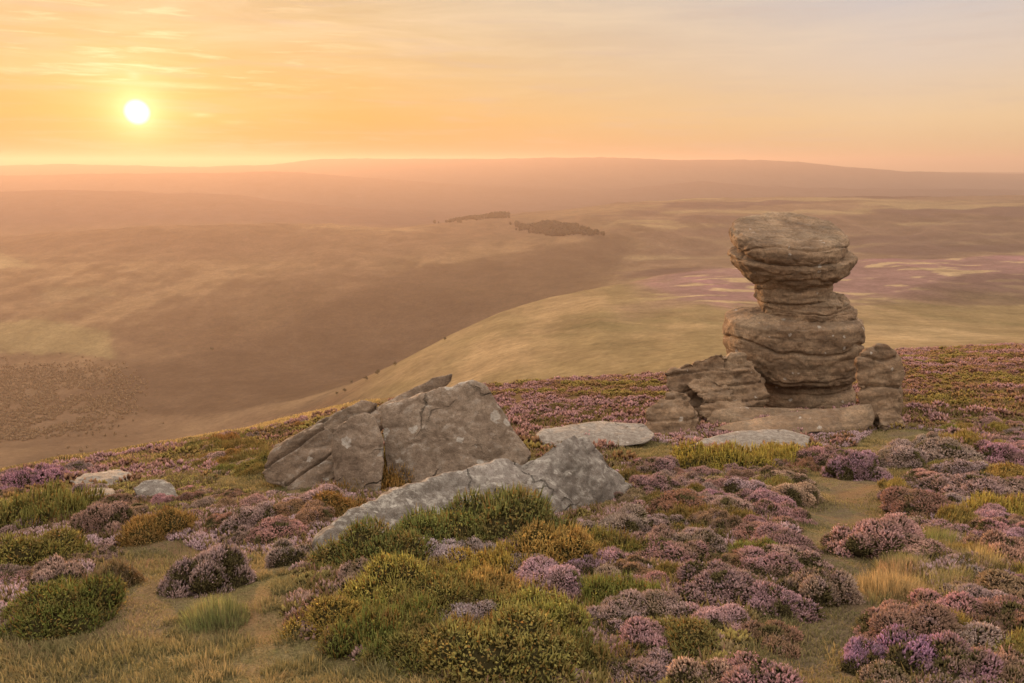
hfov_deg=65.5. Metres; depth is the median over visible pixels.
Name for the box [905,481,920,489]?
heather bush
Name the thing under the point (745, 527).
heather bush
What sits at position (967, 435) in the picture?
bilberry bush
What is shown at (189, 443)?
bilberry bush
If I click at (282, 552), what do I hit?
heather bush
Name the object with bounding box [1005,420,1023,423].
heather bush
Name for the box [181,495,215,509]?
heather bush
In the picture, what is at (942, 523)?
heather bush
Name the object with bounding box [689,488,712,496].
heather bush
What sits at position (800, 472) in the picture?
heather bush
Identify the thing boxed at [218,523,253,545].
heather bush
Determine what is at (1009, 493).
heather bush
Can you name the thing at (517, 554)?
heather bush
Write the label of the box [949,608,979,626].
bilberry bush
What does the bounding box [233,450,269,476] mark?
bilberry bush
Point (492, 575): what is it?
bilberry bush
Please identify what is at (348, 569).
heather bush
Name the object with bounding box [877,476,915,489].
bilberry bush
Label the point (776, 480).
bilberry bush
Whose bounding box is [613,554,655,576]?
heather bush
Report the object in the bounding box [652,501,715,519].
bilberry bush
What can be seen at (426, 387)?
boulder
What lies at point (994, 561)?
grass tuft
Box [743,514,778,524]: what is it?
heather bush
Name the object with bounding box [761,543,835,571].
heather bush
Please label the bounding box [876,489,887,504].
heather bush
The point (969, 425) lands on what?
bilberry bush
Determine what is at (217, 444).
bilberry bush
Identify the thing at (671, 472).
heather bush
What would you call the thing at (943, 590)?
grass tuft
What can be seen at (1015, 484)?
heather bush
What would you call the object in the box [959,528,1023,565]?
heather bush
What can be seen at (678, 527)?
bilberry bush
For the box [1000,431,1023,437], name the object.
heather bush
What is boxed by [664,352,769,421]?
rock outcrop
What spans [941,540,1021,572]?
grass tuft
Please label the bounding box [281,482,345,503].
heather bush
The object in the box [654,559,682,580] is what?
bilberry bush
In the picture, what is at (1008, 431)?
heather bush
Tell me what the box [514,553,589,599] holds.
heather bush
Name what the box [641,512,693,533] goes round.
heather bush
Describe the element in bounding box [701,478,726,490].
heather bush
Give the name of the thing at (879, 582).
grass tuft
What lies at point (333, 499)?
bilberry bush
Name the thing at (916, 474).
heather bush
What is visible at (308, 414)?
grass
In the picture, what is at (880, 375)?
boulder
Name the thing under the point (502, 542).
heather bush
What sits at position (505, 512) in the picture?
bilberry bush
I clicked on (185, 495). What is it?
heather bush
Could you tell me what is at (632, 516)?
heather bush
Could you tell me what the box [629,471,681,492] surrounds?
heather bush
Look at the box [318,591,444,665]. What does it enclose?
bilberry bush
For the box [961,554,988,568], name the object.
grass tuft
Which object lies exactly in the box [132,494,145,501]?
heather bush
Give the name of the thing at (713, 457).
bilberry bush
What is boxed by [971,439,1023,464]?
heather bush
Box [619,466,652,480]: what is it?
bilberry bush
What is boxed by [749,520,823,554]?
heather bush
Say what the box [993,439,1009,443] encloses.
bilberry bush
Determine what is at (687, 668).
heather bush
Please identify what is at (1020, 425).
heather bush
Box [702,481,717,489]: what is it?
heather bush
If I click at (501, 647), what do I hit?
bilberry bush
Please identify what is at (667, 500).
heather bush
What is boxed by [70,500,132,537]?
heather bush
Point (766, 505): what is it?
heather bush
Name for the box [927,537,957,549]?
grass tuft
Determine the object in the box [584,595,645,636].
heather bush
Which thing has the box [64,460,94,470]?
heather bush
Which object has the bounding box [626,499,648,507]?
heather bush
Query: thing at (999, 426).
bilberry bush
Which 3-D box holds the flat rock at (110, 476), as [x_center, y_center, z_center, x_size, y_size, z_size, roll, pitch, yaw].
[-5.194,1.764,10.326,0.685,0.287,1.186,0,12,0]
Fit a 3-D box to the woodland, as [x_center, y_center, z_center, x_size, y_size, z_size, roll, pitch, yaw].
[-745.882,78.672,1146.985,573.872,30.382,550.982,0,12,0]
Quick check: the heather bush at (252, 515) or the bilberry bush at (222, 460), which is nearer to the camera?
the heather bush at (252, 515)
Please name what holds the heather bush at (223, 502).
on the moor ground at (862, 490)
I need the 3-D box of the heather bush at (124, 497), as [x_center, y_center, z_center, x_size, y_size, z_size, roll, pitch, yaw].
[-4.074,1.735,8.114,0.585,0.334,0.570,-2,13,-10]
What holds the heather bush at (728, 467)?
on the moor ground at (862, 490)
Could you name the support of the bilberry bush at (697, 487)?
on the moor ground at (862, 490)
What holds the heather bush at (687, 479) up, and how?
on the moor ground at (862, 490)
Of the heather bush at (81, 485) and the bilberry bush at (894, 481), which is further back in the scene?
the heather bush at (81, 485)
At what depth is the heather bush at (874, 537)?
5.14 m
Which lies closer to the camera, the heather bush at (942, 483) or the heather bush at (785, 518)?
the heather bush at (785, 518)
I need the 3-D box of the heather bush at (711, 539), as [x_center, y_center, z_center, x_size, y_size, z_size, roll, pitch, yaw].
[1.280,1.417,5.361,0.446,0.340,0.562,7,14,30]
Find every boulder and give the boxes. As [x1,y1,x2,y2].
[133,479,177,496]
[262,400,382,489]
[311,435,632,552]
[331,413,383,490]
[377,382,436,411]
[381,380,530,483]
[427,374,451,387]
[645,391,698,434]
[854,343,904,430]
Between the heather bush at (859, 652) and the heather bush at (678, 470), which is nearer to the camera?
the heather bush at (859, 652)
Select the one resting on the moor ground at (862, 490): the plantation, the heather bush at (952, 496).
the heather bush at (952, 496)
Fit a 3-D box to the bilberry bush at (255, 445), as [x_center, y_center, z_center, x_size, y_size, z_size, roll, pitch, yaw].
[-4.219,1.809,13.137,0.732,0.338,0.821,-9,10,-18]
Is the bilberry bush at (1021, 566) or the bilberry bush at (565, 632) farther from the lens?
the bilberry bush at (1021, 566)
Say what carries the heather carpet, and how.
on the moor ground at (862, 490)
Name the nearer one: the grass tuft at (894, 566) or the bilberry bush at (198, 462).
the grass tuft at (894, 566)
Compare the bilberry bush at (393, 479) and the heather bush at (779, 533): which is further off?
the bilberry bush at (393, 479)
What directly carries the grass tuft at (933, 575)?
on the moor ground at (862, 490)
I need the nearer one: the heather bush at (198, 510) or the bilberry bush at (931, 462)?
the heather bush at (198, 510)
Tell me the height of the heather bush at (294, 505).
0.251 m
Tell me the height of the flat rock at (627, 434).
0.290 m
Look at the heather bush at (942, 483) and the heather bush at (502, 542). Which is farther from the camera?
the heather bush at (942, 483)
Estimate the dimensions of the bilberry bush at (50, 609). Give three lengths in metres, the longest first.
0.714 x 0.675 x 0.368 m
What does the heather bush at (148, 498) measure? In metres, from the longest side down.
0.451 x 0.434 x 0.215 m
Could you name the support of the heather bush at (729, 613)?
on the moor ground at (862, 490)
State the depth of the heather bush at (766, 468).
8.37 m
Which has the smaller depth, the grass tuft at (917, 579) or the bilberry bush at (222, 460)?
the grass tuft at (917, 579)
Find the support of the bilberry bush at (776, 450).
on the moor ground at (862, 490)
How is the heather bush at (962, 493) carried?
on the moor ground at (862, 490)
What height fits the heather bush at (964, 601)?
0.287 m
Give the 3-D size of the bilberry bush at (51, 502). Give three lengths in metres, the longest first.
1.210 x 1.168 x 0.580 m
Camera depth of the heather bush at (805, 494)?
6.98 m
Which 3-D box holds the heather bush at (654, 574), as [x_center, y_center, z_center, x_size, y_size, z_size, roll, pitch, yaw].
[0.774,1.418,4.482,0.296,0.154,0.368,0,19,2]
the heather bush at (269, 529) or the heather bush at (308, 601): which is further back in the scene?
the heather bush at (269, 529)
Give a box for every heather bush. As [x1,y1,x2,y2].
[0,461,71,489]
[0,487,26,497]
[0,515,42,533]
[0,563,32,577]
[0,566,32,584]
[23,553,86,588]
[24,559,74,580]
[48,512,73,522]
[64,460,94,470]
[64,552,102,565]
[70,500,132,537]
[71,483,108,492]
[87,492,137,504]
[91,543,124,559]
[112,503,149,519]
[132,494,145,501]
[133,493,154,502]
[150,493,176,505]
[156,543,258,598]
[175,491,203,501]
[177,485,205,490]
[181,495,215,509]
[187,508,206,518]
[194,487,214,493]
[201,451,226,459]
[205,511,233,531]
[210,496,237,509]
[211,430,235,436]
[213,487,249,498]
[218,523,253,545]
[219,501,275,536]
[231,492,267,507]
[244,514,309,545]
[246,430,265,436]
[264,537,312,568]
[271,498,304,516]
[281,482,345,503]
[281,595,352,630]
[291,498,341,527]
[330,557,371,593]
[417,536,480,564]
[429,598,500,622]
[456,536,495,555]
[482,537,521,549]
[504,551,544,575]
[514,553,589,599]
[561,554,601,576]
[580,502,649,537]
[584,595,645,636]
[586,546,632,564]
[588,562,621,581]
[600,614,671,659]
[602,505,623,514]
[603,647,674,682]
[605,487,647,503]
[613,488,650,501]
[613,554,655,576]
[617,588,691,622]
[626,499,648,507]
[626,522,674,547]
[628,474,651,482]
[628,570,669,586]
[629,457,650,466]
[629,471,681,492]
[634,455,688,474]
[636,535,711,562]
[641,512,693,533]
[644,488,705,517]
[653,469,676,476]
[664,656,731,682]
[670,526,727,556]
[671,559,758,607]
[673,467,686,474]
[674,471,706,487]
[677,601,749,629]
[685,558,735,567]
[686,507,743,534]
[686,612,747,644]
[687,465,720,475]
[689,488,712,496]
[693,495,755,514]
[700,488,734,495]
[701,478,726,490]
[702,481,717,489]
[702,648,806,682]
[703,548,739,567]
[704,493,739,497]
[723,462,746,471]
[723,475,767,493]
[724,469,757,478]
[725,476,749,480]
[730,520,761,542]
[735,487,796,509]
[735,544,804,582]
[740,617,804,658]
[742,579,825,623]
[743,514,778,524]
[745,465,761,471]
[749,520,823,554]
[751,470,816,486]
[752,497,817,525]
[757,465,791,473]
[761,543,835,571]
[763,481,824,510]
[766,515,805,531]
[772,458,792,466]
[773,565,865,607]
[782,456,822,471]
[789,445,845,465]
[791,468,808,475]
[819,448,893,481]
[819,530,859,546]
[821,512,927,559]
[838,634,890,674]
[850,598,909,635]
[854,600,966,644]
[857,658,924,682]
[873,623,941,676]
[875,437,929,469]
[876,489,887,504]
[878,485,959,517]
[883,532,956,559]
[896,467,937,482]
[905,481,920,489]
[907,515,926,519]
[907,587,991,616]
[911,432,939,444]
[913,518,954,527]
[915,436,987,462]
[916,470,1015,495]
[919,628,1006,681]
[919,670,972,682]
[928,458,988,474]
[932,579,1010,599]
[935,555,984,576]
[937,523,972,537]
[942,492,970,504]
[943,491,971,495]
[946,551,994,568]
[949,568,1023,600]
[951,621,1010,650]
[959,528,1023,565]
[965,516,1017,536]
[965,600,1023,636]
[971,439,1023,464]
[971,526,1023,538]
[971,569,1023,581]
[971,643,1023,682]
[973,415,1006,426]
[974,502,1013,518]
[974,673,1008,682]
[978,594,1023,611]
[979,491,1023,502]
[988,435,1003,441]
[992,518,1023,524]
[993,477,1023,493]
[999,435,1023,442]
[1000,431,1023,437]
[1003,427,1023,434]
[1004,475,1023,479]
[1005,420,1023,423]
[1008,423,1023,428]
[1008,514,1023,520]
[1011,440,1023,448]
[1016,521,1023,527]
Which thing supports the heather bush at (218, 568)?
on the moor ground at (862, 490)
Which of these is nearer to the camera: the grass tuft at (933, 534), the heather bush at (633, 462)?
the grass tuft at (933, 534)
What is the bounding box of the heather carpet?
[0,342,1023,498]
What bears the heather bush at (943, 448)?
on the moor ground at (862, 490)
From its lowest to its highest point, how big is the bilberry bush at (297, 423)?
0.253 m
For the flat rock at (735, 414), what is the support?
on the moor ground at (862, 490)
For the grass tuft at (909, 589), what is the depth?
4.29 m
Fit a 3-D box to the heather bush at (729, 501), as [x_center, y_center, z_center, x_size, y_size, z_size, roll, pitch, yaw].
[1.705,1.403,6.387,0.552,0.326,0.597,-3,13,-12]
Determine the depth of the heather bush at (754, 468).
8.68 m
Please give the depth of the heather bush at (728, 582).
4.20 m
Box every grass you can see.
[0,398,379,470]
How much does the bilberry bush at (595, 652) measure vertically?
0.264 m
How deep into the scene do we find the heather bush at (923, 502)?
6.55 m
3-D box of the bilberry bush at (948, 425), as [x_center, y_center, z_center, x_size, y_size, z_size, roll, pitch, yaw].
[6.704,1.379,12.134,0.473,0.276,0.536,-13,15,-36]
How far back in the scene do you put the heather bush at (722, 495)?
6.87 m
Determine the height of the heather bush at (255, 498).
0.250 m
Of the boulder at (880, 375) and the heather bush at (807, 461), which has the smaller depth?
the heather bush at (807, 461)
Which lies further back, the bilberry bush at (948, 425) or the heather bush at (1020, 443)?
the bilberry bush at (948, 425)
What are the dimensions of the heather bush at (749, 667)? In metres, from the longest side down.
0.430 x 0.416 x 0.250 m
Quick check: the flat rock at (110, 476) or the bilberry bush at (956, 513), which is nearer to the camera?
the bilberry bush at (956, 513)
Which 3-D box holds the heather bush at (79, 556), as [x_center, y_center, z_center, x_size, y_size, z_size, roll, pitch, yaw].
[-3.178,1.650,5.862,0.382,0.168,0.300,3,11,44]
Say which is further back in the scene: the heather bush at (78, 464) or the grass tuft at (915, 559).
the heather bush at (78, 464)
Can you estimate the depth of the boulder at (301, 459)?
8.83 m
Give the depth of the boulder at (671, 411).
12.77 m
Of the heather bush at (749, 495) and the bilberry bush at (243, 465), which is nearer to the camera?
the heather bush at (749, 495)
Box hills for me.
[0,157,1023,468]
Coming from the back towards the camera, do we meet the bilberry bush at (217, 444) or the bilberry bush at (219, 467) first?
the bilberry bush at (217, 444)
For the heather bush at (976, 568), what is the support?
on the moor ground at (862, 490)
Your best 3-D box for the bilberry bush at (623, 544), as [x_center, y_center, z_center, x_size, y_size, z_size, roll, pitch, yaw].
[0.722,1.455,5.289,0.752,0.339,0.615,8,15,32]
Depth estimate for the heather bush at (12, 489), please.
10.41 m
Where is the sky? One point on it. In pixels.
(896, 85)
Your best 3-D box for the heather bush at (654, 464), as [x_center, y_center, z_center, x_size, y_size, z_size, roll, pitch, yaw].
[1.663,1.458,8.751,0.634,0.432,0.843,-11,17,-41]
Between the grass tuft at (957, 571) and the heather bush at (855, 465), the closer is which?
the grass tuft at (957, 571)
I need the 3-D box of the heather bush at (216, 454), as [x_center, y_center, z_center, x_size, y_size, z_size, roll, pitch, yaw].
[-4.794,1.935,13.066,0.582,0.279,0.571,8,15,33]
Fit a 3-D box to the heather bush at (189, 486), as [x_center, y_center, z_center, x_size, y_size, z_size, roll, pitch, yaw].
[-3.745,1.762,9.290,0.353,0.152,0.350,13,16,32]
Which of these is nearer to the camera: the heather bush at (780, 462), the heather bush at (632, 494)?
the heather bush at (632, 494)
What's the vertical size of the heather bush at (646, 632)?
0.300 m
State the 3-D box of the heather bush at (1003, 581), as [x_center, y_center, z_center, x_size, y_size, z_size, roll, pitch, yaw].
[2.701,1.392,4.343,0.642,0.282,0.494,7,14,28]
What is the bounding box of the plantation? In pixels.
[433,211,604,235]
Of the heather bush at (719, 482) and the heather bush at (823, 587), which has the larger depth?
the heather bush at (719, 482)
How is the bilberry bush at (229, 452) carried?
on the moor ground at (862, 490)
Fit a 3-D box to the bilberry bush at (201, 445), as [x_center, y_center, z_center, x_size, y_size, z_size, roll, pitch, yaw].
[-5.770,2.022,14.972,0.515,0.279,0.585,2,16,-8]
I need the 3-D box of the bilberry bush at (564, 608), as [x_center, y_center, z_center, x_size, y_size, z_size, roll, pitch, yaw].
[0.096,1.377,4.008,0.636,0.289,0.460,4,21,37]
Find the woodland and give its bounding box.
[0,352,163,455]
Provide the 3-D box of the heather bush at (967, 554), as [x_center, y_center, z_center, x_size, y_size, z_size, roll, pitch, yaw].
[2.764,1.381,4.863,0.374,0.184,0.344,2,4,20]
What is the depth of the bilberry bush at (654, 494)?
7.02 m
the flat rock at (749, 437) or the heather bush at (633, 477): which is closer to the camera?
the heather bush at (633, 477)
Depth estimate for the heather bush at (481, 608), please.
3.97 m
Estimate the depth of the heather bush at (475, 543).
5.20 m
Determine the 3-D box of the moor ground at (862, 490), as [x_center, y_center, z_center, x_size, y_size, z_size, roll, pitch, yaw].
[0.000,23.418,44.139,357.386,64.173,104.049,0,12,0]
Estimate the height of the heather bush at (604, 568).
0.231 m
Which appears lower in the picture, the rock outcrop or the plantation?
the rock outcrop
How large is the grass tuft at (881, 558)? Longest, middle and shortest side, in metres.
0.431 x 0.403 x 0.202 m
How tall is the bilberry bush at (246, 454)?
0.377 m
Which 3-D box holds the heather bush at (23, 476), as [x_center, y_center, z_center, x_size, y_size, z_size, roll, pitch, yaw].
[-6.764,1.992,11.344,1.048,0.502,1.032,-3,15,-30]
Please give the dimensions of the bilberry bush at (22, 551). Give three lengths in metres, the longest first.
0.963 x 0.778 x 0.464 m
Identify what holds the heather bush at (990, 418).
on the moor ground at (862, 490)
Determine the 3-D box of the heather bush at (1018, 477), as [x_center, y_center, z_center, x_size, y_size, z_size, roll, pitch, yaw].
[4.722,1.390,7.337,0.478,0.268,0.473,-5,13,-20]
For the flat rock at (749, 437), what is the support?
on the moor ground at (862, 490)
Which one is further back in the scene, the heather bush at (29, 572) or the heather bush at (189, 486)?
the heather bush at (189, 486)
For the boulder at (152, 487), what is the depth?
8.79 m
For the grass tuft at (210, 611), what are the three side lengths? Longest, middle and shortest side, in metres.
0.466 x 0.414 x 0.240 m
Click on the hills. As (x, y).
(288, 289)
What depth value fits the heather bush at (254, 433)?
17.04 m
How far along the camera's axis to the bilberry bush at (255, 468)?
9.70 m
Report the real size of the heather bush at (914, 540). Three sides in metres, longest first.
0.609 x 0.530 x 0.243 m
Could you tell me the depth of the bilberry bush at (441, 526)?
5.54 m
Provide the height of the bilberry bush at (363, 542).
0.479 m
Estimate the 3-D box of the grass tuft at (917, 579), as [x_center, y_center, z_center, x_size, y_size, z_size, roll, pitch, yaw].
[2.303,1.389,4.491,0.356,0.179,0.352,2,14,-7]
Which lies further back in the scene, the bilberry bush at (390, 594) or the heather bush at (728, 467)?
the heather bush at (728, 467)
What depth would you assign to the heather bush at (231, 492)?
8.35 m
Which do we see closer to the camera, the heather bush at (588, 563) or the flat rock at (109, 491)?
the heather bush at (588, 563)
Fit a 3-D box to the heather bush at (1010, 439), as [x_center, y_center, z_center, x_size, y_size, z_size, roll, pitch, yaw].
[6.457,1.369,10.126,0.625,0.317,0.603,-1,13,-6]
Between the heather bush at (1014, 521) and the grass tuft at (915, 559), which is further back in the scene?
the heather bush at (1014, 521)
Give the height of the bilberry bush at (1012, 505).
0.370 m
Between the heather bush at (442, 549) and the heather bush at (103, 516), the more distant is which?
the heather bush at (103, 516)
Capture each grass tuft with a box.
[170,590,253,636]
[854,565,931,602]
[870,548,928,573]
[875,555,926,577]
[887,554,946,576]
[887,582,944,601]
[901,576,933,585]
[903,544,936,559]
[912,567,972,586]
[922,523,966,545]
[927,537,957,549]
[930,582,965,595]
[937,562,977,582]
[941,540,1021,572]
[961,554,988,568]
[982,556,1010,568]
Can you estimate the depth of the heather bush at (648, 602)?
4.06 m
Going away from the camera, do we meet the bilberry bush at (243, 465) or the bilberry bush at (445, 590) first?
the bilberry bush at (445, 590)
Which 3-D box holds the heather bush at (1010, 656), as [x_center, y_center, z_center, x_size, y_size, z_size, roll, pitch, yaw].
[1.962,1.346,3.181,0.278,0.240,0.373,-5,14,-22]
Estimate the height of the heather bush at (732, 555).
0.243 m
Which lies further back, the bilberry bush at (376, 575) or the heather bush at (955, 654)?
the bilberry bush at (376, 575)
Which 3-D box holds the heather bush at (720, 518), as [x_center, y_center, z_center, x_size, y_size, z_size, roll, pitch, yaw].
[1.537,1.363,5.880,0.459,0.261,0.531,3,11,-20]
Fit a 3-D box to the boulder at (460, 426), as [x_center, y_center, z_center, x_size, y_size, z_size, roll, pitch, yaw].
[-0.628,1.031,9.103,1.674,1.434,1.846,0,12,0]
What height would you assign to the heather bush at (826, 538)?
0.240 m
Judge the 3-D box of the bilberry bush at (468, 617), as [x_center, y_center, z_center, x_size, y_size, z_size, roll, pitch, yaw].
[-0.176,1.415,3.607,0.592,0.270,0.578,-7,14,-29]
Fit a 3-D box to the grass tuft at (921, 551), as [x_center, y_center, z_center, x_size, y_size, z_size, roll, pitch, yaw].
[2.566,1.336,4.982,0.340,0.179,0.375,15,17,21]
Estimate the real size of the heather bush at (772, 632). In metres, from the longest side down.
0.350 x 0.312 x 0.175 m
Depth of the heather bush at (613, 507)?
6.64 m
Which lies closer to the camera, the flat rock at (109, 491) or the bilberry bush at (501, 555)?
the bilberry bush at (501, 555)
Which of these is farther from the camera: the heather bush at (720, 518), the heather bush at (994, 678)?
the heather bush at (720, 518)
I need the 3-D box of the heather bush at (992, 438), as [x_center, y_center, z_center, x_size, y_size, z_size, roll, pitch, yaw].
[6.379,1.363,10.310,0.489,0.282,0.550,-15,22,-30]
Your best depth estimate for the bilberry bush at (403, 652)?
3.56 m
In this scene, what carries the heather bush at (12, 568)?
on the moor ground at (862, 490)
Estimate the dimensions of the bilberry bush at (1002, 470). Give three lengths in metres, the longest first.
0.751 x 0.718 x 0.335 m
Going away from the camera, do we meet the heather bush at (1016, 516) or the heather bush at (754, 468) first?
the heather bush at (1016, 516)
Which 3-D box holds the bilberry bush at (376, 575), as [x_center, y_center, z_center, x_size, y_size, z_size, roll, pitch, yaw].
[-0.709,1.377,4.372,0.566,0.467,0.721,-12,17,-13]
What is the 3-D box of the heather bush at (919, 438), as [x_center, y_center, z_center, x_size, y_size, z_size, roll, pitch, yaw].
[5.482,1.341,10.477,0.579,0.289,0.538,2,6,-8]
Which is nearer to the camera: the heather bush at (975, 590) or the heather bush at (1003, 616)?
the heather bush at (1003, 616)
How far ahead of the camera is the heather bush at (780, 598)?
3.98 m
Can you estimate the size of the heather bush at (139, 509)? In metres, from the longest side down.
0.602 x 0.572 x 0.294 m
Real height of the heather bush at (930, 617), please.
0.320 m
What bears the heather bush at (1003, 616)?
on the moor ground at (862, 490)
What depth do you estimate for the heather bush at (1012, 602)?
3.96 m
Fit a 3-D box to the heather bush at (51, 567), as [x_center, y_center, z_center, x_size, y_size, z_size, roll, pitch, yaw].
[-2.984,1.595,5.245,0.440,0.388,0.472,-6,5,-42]
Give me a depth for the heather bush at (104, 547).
6.09 m
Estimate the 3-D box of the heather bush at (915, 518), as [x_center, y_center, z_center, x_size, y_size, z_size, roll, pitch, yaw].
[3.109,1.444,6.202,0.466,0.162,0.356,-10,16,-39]
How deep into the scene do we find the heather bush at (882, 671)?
3.11 m
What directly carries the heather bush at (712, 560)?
on the moor ground at (862, 490)
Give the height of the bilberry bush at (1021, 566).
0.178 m
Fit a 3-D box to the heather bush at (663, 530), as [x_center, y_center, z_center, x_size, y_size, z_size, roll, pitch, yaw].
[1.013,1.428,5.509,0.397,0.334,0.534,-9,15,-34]
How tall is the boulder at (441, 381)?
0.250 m
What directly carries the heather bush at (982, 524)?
on the moor ground at (862, 490)
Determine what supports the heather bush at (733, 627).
on the moor ground at (862, 490)
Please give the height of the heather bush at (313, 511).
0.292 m
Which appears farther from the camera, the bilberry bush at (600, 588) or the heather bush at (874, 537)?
the heather bush at (874, 537)
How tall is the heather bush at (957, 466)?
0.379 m
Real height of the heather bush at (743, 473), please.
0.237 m
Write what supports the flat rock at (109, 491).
on the moor ground at (862, 490)
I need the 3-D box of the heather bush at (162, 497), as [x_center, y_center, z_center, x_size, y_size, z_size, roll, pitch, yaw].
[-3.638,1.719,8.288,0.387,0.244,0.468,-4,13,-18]
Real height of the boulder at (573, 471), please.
0.763 m
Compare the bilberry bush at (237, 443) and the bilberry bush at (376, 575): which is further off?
the bilberry bush at (237, 443)
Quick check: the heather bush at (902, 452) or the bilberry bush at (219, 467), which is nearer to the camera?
the heather bush at (902, 452)
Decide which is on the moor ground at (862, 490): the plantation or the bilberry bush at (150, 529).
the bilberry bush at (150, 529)
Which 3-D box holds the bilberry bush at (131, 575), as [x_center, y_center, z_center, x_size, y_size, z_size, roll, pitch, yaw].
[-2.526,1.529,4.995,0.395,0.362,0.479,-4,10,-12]
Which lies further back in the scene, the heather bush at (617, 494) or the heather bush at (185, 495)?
the heather bush at (185, 495)
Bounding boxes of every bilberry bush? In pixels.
[0,475,108,529]
[0,523,97,567]
[0,569,128,642]
[79,557,146,589]
[113,503,199,547]
[184,436,218,449]
[191,456,219,466]
[192,442,211,452]
[201,430,239,441]
[203,437,243,451]
[208,462,235,474]
[210,455,234,464]
[220,437,259,449]
[224,448,240,456]
[226,444,272,462]
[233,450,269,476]
[236,439,268,454]
[240,462,264,477]
[276,592,390,651]
[291,421,307,427]
[303,488,372,517]
[305,513,435,569]
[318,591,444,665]
[332,457,414,491]
[335,548,428,606]
[346,578,413,609]
[355,618,458,680]
[381,566,505,617]
[388,502,503,545]
[404,552,480,577]
[413,610,504,668]
[417,598,586,682]
[438,481,583,542]
[440,539,536,576]
[453,563,560,603]
[485,580,592,633]
[489,600,580,635]
[505,516,612,564]
[542,625,642,682]
[575,569,666,610]
[584,523,655,555]
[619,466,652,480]
[633,613,725,660]
[637,488,664,503]
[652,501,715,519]
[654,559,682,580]
[669,437,777,471]
[669,519,728,537]
[687,481,704,492]
[711,502,761,518]
[721,535,781,554]
[744,439,800,467]
[750,473,793,486]
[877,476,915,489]
[924,458,956,468]
[934,500,978,524]
[938,427,988,443]
[939,422,958,429]
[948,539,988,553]
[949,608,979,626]
[955,422,974,428]
[955,487,1023,516]
[978,460,1023,478]
[983,420,1010,432]
[992,625,1023,654]
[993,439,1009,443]
[1009,562,1023,575]
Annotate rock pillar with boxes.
[722,212,865,408]
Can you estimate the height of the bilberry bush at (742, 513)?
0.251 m
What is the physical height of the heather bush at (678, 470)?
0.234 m
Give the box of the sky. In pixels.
[0,0,1023,171]
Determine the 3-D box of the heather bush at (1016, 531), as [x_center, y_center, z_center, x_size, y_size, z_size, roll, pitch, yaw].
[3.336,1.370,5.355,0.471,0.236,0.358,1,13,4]
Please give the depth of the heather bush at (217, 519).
6.72 m
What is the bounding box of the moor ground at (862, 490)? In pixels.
[0,356,1023,682]
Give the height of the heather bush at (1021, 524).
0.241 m
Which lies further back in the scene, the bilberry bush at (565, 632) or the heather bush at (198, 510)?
the heather bush at (198, 510)
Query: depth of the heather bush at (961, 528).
5.60 m
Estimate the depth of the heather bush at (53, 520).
7.54 m
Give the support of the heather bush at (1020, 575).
on the moor ground at (862, 490)
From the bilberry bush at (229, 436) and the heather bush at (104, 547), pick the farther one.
the bilberry bush at (229, 436)
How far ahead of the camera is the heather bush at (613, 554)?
5.08 m
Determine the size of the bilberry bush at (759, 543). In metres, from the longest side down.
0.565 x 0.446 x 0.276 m
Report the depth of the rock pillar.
15.48 m
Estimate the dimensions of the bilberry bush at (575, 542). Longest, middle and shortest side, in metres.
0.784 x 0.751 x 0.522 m
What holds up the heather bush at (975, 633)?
on the moor ground at (862, 490)
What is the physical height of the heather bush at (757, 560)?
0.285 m
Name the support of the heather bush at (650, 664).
on the moor ground at (862, 490)
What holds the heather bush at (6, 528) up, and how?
on the moor ground at (862, 490)
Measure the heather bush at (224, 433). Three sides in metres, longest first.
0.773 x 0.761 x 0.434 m
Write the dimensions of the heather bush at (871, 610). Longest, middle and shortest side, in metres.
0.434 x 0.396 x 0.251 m
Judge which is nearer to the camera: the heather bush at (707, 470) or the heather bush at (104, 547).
the heather bush at (104, 547)
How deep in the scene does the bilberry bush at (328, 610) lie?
3.94 m
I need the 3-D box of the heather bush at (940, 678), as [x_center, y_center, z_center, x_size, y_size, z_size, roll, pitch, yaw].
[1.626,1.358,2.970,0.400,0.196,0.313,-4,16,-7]
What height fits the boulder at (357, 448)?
0.903 m
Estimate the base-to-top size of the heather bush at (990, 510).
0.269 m
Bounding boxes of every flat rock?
[70,469,131,485]
[87,488,115,496]
[536,421,653,446]
[697,429,809,450]
[709,407,818,424]
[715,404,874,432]
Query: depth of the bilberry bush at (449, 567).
4.80 m
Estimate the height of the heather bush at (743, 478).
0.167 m
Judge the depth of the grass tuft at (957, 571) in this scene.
4.64 m
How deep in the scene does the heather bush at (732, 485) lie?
7.37 m
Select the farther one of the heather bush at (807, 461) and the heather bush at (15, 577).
the heather bush at (807, 461)
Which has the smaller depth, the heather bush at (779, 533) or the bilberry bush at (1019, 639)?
the bilberry bush at (1019, 639)
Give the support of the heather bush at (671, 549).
on the moor ground at (862, 490)
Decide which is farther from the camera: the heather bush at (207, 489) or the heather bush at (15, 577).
the heather bush at (207, 489)
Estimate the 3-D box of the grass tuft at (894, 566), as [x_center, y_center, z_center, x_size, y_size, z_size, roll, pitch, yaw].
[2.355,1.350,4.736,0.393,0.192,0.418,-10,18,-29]

